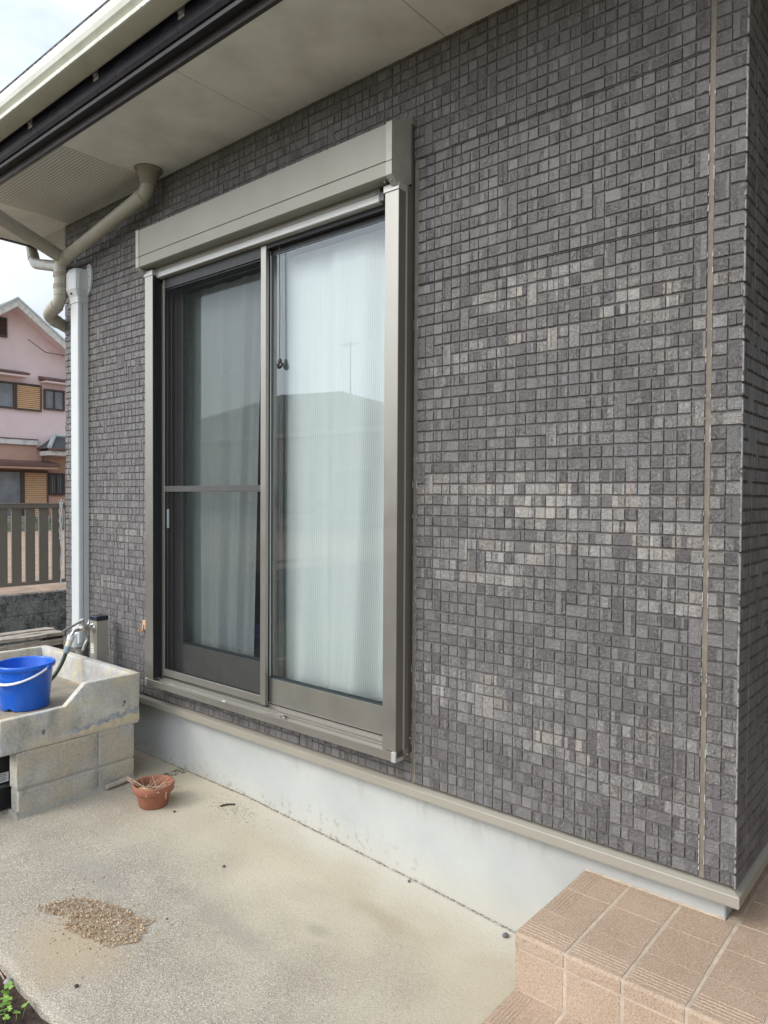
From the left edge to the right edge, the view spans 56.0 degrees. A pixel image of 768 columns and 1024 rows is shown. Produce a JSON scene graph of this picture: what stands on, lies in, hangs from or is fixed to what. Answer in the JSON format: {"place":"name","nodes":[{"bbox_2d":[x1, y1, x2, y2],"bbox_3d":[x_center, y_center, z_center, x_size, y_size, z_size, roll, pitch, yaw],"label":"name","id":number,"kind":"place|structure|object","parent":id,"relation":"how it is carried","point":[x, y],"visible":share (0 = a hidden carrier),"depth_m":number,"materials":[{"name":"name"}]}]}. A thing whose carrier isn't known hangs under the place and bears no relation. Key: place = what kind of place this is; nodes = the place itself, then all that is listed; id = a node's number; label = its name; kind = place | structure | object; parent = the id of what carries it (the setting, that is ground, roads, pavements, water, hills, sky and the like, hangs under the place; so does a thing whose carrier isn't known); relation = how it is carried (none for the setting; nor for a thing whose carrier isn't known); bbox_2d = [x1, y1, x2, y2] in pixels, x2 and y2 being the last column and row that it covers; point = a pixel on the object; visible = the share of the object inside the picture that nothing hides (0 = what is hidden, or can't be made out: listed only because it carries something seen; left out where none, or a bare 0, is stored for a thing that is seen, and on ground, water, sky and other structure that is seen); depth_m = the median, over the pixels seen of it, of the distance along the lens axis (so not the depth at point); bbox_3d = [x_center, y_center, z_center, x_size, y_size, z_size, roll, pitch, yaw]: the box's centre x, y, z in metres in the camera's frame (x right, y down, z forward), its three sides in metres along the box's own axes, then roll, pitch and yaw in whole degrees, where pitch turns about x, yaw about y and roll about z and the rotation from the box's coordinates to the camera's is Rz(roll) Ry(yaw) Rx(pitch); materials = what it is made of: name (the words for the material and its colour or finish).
{"place":"outdoors","nodes":[
{"label":"outdoors","id":0,"kind":"place"},
{"bbox_2d":[0,530,66,594],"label":"bare plot","id":1,"kind":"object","parent":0,"point":[29,588],"depth_m":8.98,"materials":[{"name":"soil"}]},
{"bbox_2d":[0,297,66,523],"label":"pink house","id":2,"kind":"structure","parent":1,"relation":"on","point":[33,443],"depth_m":21.44,"materials":[{"name":"paint"}]},
{"bbox_2d":[0,381,14,408],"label":"window","id":3,"kind":"structure","parent":2,"relation":"in","point":[7,389],"depth_m":21.01,"materials":[{"name":"grey glass"}]},
{"bbox_2d":[0,470,22,523],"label":"window","id":4,"kind":"structure","parent":2,"relation":"in","point":[11,481],"depth_m":21.12,"materials":[{"name":"grey glass"}]},
{"bbox_2d":[43,389,64,410],"bbox_3d":[-10.059,-3.413,22.043,0.070,0.625,0.633,1,2,40],"label":"window","id":5,"kind":"structure","parent":2,"relation":"in","point":[54,400],"depth_m":22.02,"materials":[{"name":"grey glass"}]},
{"bbox_2d":[49,473,64,494],"bbox_3d":[-10.011,-0.851,22.123,0.090,0.670,0.487,1,2,40],"label":"window","id":6,"kind":"structure","parent":2,"relation":"in","point":[56,480],"depth_m":22.09,"materials":[{"name":"grey glass"}]},
{"bbox_2d":[7,515,63,531],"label":"garden wall","id":7,"kind":"structure","parent":0,"point":[23,521],"depth_m":19.25,"materials":[{"name":"grey concrete"}]},
{"bbox_2d":[0,0,105,338],"label":"sky","id":8,"kind":"structure","parent":0,"point":[28,28],"materials":[{"name":"white"}]},
{"bbox_2d":[19,869,172,978],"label":"gravel","id":9,"kind":"structure","parent":0,"point":[91,904],"depth_m":2.41,"materials":[{"name":"beige gravel"}]},
{"bbox_2d":[0,636,515,1023],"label":"concrete slab","id":10,"kind":"structure","parent":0,"point":[253,964],"depth_m":2.42,"materials":[{"name":"beige concrete"}]},
{"bbox_2d":[0,755,10,809],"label":"storage bin","id":11,"kind":"object","parent":10,"relation":"on","point":[5,794],"visible":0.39,"depth_m":3.20,"materials":[{"name":"black plastic"}]},
{"bbox_2d":[0,627,63,651],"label":"wooden bench","id":12,"kind":"object","parent":10,"relation":"on","point":[51,636],"visible":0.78,"depth_m":4.95,"materials":[{"name":"grey wood"}]},
{"bbox_2d":[8,724,134,819],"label":"block pier","id":13,"kind":"structure","parent":10,"relation":"on","point":[43,778],"depth_m":3.29,"materials":[{"name":"concrete"}]},
{"bbox_2d":[0,645,139,756],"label":"concrete sink","id":14,"kind":"object","parent":13,"relation":"on","point":[88,696],"visible":0.87,"depth_m":3.41,"materials":[{"name":"grey concrete"}]},
{"bbox_2d":[0,656,55,712],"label":"bucket","id":15,"kind":"object","parent":14,"relation":"on","point":[25,683],"visible":1,"depth_m":3.36,"materials":[{"name":"blue plastic"}]},
{"bbox_2d":[89,614,107,662],"bbox_3d":[-1.553,0.937,3.938,0.078,0.750,0.070,1,2,40],"label":"water post","id":16,"kind":"object","parent":10,"relation":"on","point":[99,643],"visible":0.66,"depth_m":3.91,"materials":[{"name":"white metal"}]},
{"bbox_2d":[62,619,95,650],"bbox_3d":[-1.628,0.657,3.841,0.052,0.175,0.172,1,2,40],"label":"water tap","id":17,"kind":"object","parent":16,"relation":"attached to","point":[85,628],"visible":1,"depth_m":3.86,"materials":[{"name":"silver metal"}]},
{"bbox_2d":[52,634,74,680],"bbox_3d":[-1.842,0.781,3.741,0.432,0.274,0.167,0,1,-4],"label":"garden hose","id":18,"kind":"object","parent":17,"relation":"hanging from","point":[68,644],"visible":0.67,"depth_m":3.78,"materials":[{"name":"white plastic"}]},
{"bbox_2d":[105,777,128,788],"bbox_3d":[-1.273,1.292,3.448,0.025,0.027,0.115,1,1,37],"label":"stick","id":19,"kind":"object","parent":10,"relation":"on","point":[115,783],"visible":0.93,"depth_m":3.43,"materials":[{"name":"grey wood"}]},
{"bbox_2d":[132,775,174,809],"bbox_3d":[-1.037,1.266,3.251,0.182,0.102,0.182,1,2,40],"label":"flower pot","id":20,"kind":"object","parent":10,"relation":"on","point":[154,800],"visible":0.91,"depth_m":3.20,"materials":[{"name":"ceramic"}]},
{"bbox_2d":[125,773,180,797],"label":"dead roots","id":21,"kind":"object","parent":20,"relation":"in","point":[162,785],"visible":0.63,"depth_m":3.24,"materials":[{"name":"brown plant"}]},
{"bbox_2d":[1,768,509,1010],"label":"debris","id":22,"kind":"object","parent":10,"relation":"on","point":[271,828],"visible":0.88,"depth_m":3.16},
{"bbox_2d":[502,932,508,937],"bbox_3d":[0.404,1.405,2.399,0.021,0.015,0.022,1,2,40],"label":"pebble","id":23,"kind":"object","parent":10,"relation":"on","point":[505,935],"visible":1,"depth_m":2.39,"materials":[{"name":"grey stone"}]},
{"label":"ground","id":24,"kind":"structure","parent":0,"visible":0},
{"bbox_2d":[0,969,48,1023],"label":"planting bed","id":25,"kind":"object","parent":24,"relation":"on","point":[31,1014],"visible":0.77,"depth_m":2.04,"materials":[{"name":"soil"}]},
{"bbox_2d":[3,978,11,984],"bbox_3d":[-1.112,1.389,2.137,0.024,0.017,0.023,1,2,40],"label":"pebble","id":26,"kind":"object","parent":25,"relation":"on","point":[6,981],"visible":0.71,"depth_m":2.13,"materials":[{"name":"white stone"}]},
{"bbox_2d":[0,981,29,1023],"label":"clover weed","id":27,"kind":"object","parent":25,"relation":"on","point":[5,998],"visible":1,"depth_m":2.04,"materials":[{"name":"green plant"}]},
{"bbox_2d":[0,589,67,645],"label":"boundary wall","id":28,"kind":"structure","parent":24,"relation":"on","point":[28,610],"depth_m":6.87,"materials":[{"name":"concrete"}]},
{"bbox_2d":[0,503,66,587],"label":"slat fence","id":29,"kind":"object","parent":28,"relation":"on","point":[16,552],"visible":0.1,"depth_m":6.84,"materials":[{"name":"brown wood"}]},
{"bbox_2d":[58,499,63,583],"bbox_3d":[-3.148,0.284,7.044,0.006,0.836,0.059,1,2,40],"label":"tied string","id":30,"kind":"object","parent":29,"relation":"attached to","point":[60,515],"visible":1,"depth_m":7.04,"materials":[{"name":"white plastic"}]},
{"bbox_2d":[0,0,767,931],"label":"house","id":31,"kind":"structure","parent":24,"relation":"on","point":[562,204],"depth_m":2.45,"materials":[{"name":"tile"}]},
{"bbox_2d":[66,264,92,655],"bbox_3d":[-1.753,-0.081,4.175,0.166,2.678,0.104,1,2,40],"label":"duct cover","id":32,"kind":"object","parent":31,"relation":"attached to","point":[79,281],"visible":0.84,"depth_m":4.15,"materials":[{"name":"plastic"}]},
{"bbox_2d":[0,163,162,332],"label":"downspout","id":33,"kind":"object","parent":31,"relation":"attached to","point":[149,175],"visible":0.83,"depth_m":3.93,"materials":[{"name":"beige plastic"}]},
{"bbox_2d":[138,620,144,632],"bbox_3d":[-1.275,0.604,3.804,0.030,0.066,0.037,1,2,40],"label":"wall hook","id":34,"kind":"object","parent":31,"relation":"attached to","point":[143,627],"depth_m":3.81,"materials":[{"name":"orange plastic"}]},
{"bbox_2d":[186,272,260,655],"bbox_3d":[-0.828,-0.192,3.607,0.662,1.872,0.059,1,2,40],"label":"lace curtain","id":35,"kind":"object","parent":31,"relation":"hanging from","point":[223,340],"visible":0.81,"depth_m":3.58,"materials":[{"name":"grey fabric"}]},
{"bbox_2d":[144,124,414,762],"bbox_3d":[-0.516,-0.264,3.181,1.664,2.306,0.200,1,2,40],"label":"sliding window","id":36,"kind":"structure","parent":31,"relation":"in","point":[257,688],"depth_m":3.14,"materials":[{"name":"grey metal"}]},
{"bbox_2d":[283,229,384,700],"bbox_3d":[-0.188,-0.197,3.031,0.742,1.950,0.087,1,2,40],"label":"lace curtain","id":37,"kind":"object","parent":31,"relation":"hanging from","point":[334,316],"visible":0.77,"depth_m":3.02,"materials":[{"name":"white fabric"}]},
{"bbox_2d":[481,864,767,1023],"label":"tiled porch","id":38,"kind":"object","parent":24,"relation":"on","point":[593,947],"visible":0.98,"depth_m":1.86,"materials":[{"name":"tile"}]}
]}

